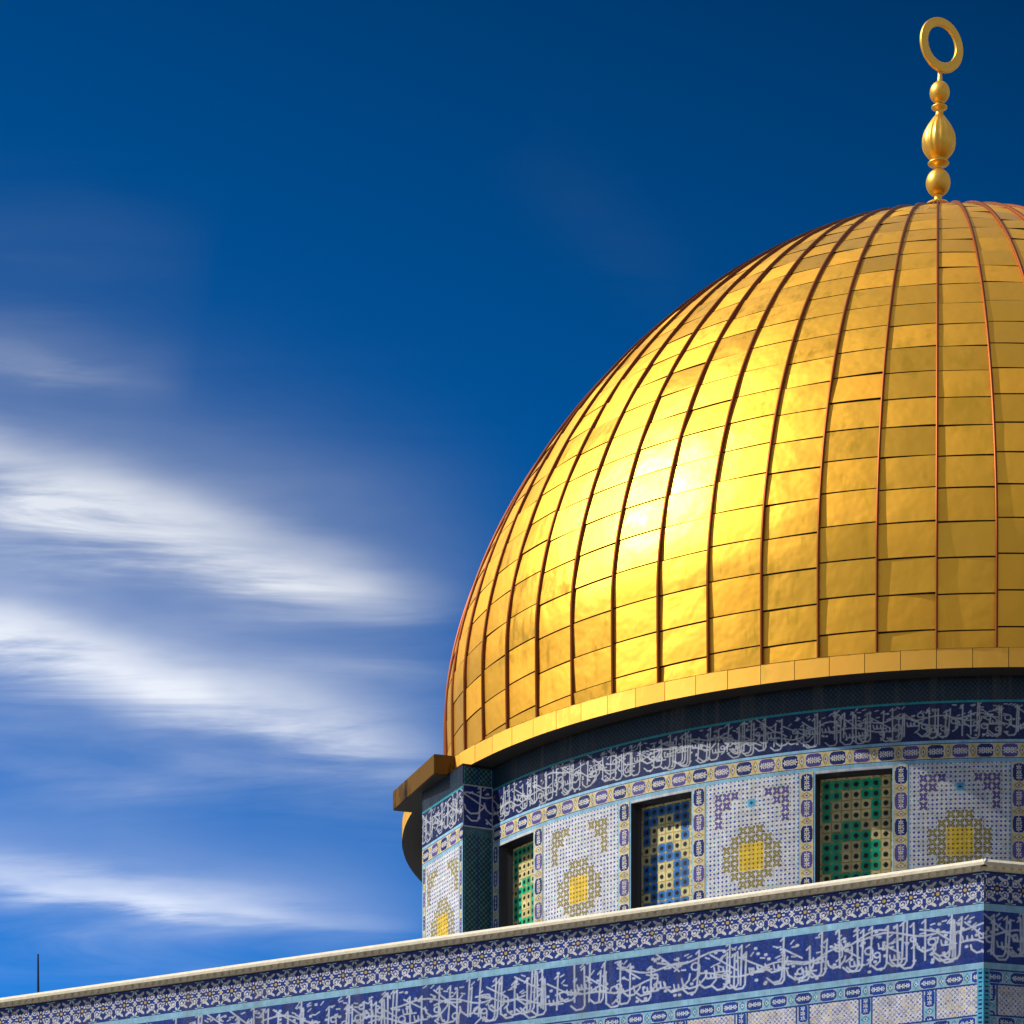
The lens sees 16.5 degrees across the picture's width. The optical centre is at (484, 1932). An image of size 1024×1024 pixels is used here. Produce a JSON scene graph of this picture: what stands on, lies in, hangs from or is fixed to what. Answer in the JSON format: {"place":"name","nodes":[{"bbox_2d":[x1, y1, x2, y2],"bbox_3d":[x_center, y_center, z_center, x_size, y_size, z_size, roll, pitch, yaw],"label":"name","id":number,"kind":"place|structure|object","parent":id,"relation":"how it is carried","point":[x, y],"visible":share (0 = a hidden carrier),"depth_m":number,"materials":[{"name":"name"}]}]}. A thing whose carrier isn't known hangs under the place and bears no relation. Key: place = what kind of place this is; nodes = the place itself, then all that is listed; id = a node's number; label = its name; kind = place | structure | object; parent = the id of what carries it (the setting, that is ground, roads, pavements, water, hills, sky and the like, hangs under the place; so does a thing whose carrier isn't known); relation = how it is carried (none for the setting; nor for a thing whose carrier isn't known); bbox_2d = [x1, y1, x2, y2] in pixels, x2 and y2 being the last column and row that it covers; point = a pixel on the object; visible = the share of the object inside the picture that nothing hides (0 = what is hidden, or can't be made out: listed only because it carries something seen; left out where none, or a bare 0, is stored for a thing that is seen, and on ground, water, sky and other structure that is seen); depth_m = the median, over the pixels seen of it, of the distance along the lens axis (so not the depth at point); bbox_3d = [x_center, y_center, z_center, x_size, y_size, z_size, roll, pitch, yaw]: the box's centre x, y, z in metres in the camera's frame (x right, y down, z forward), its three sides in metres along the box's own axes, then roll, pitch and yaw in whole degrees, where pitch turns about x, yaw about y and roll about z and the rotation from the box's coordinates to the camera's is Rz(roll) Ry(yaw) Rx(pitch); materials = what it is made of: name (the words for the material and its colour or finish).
{"place":"outdoors","nodes":[
{"label":"outdoors","id":0,"kind":"place"},
{"bbox_2d":[393,754,454,813],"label":"eave box","id":1,"kind":"object","parent":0,"point":[434,769],"visible":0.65,"depth_m":66.53,"materials":[{"name":"gold metal"}]},
{"bbox_2d":[0,0,1023,997],"label":"sky","id":2,"kind":"structure","parent":0,"point":[299,299],"materials":[{"name":"blue"}]},
{"bbox_2d":[403,648,1008,831],"bbox_3d":[8.984,-21.820,70.444,21.242,0.324,21.242,0,1,7],"label":"joint","id":3,"kind":"object","parent":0,"point":[760,683],"visible":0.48,"depth_m":60.60,"materials":[{"name":"gold metal"}]},
{"bbox_2d":[402,667,1023,881],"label":"eave soffit","id":4,"kind":"structure","parent":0,"point":[412,841],"depth_m":61.78,"materials":[{"name":"black"}]},
{"bbox_2d":[457,647,1008,754],"bbox_3d":[8.984,-22.035,70.439,21.274,0.102,21.274,0,1,7],"label":"eave top ledge","id":5,"kind":"object","parent":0,"point":[793,660],"visible":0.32,"depth_m":60.42,"materials":[{"name":"gold metal"}]},
{"bbox_2d":[448,206,1023,749],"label":"horizontal seams","id":6,"kind":"object","parent":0,"point":[772,474],"visible":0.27,"depth_m":62.27,"materials":[{"name":"gold metal"}]},
{"bbox_2d":[447,203,1023,755],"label":"dome gold panels","id":7,"kind":"object","parent":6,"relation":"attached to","point":[965,373],"visible":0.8,"depth_m":62.35,"materials":[{"name":"gold metal"}]},
{"bbox_2d":[983,871,1023,1023],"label":"parapet tiles","id":8,"kind":"object","parent":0,"point":[1003,999],"visible":1,"depth_m":43.98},
{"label":"octagon walls","id":9,"kind":"object","parent":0,"visible":0},
{"bbox_2d":[0,871,983,1023],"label":"parapet tiles","id":10,"kind":"object","parent":9,"relation":"attached to","point":[910,952],"visible":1,"depth_m":45.97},
{"bbox_2d":[0,859,1023,1007],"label":"parapet coping","id":11,"kind":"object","parent":9,"relation":"on","point":[973,866],"depth_m":46.82,"materials":[{"name":"beige stone"}]},
{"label":"octagonal lead roof","id":12,"kind":"object","parent":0,"visible":0},
{"bbox_2d":[37,954,38,992],"bbox_3d":[-6.458,-13.777,51.094,0.180,0.715,0.180,0,1,7],"label":"roof aerial pole","id":13,"kind":"object","parent":12,"relation":"on","point":[37,973],"visible":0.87,"depth_m":51.08,"materials":[{"name":"black metal"}]},
{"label":"drum","id":14,"kind":"object","parent":12,"relation":"on","visible":0},
{"bbox_2d":[493,675,1023,927],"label":"drum tiles","id":15,"kind":"object","parent":14,"relation":"on","point":[764,791],"visible":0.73,"depth_m":61.19,"materials":[{"name":"tile"}]},
{"bbox_2d":[463,763,492,931],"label":"pier side tiles","id":16,"kind":"object","parent":15,"relation":"attached to","point":[477,847],"visible":0.62,"depth_m":65.28,"materials":[{"name":"teal tile"}]},
{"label":"drum tiles","id":17,"kind":"object","parent":14,"relation":"on","visible":0},
{"bbox_2d":[402,647,1023,876],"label":"eave fascia plates","id":18,"kind":"object","parent":17,"relation":"on","point":[778,672],"visible":0.42,"depth_m":60.84,"materials":[{"name":"gold metal"}]},
{"bbox_2d":[443,200,1023,755],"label":"dome ribs","id":19,"kind":"object","parent":18,"relation":"on","point":[831,226],"visible":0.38,"depth_m":64.31,"materials":[{"name":"gold metal"}]},
{"bbox_2d":[920,17,962,202],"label":"finial","id":20,"kind":"object","parent":19,"relation":"on","point":[938,142],"visible":0.98,"depth_m":69.97,"materials":[{"name":"gold metal"}]},
{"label":"pier side","id":21,"kind":"object","parent":14,"relation":"on","visible":0},
{"bbox_2d":[422,763,462,937],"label":"pier tiles","id":22,"kind":"object","parent":21,"relation":"attached to","point":[442,856],"visible":0.69,"depth_m":65.95,"materials":[{"name":"tile"}]}
]}

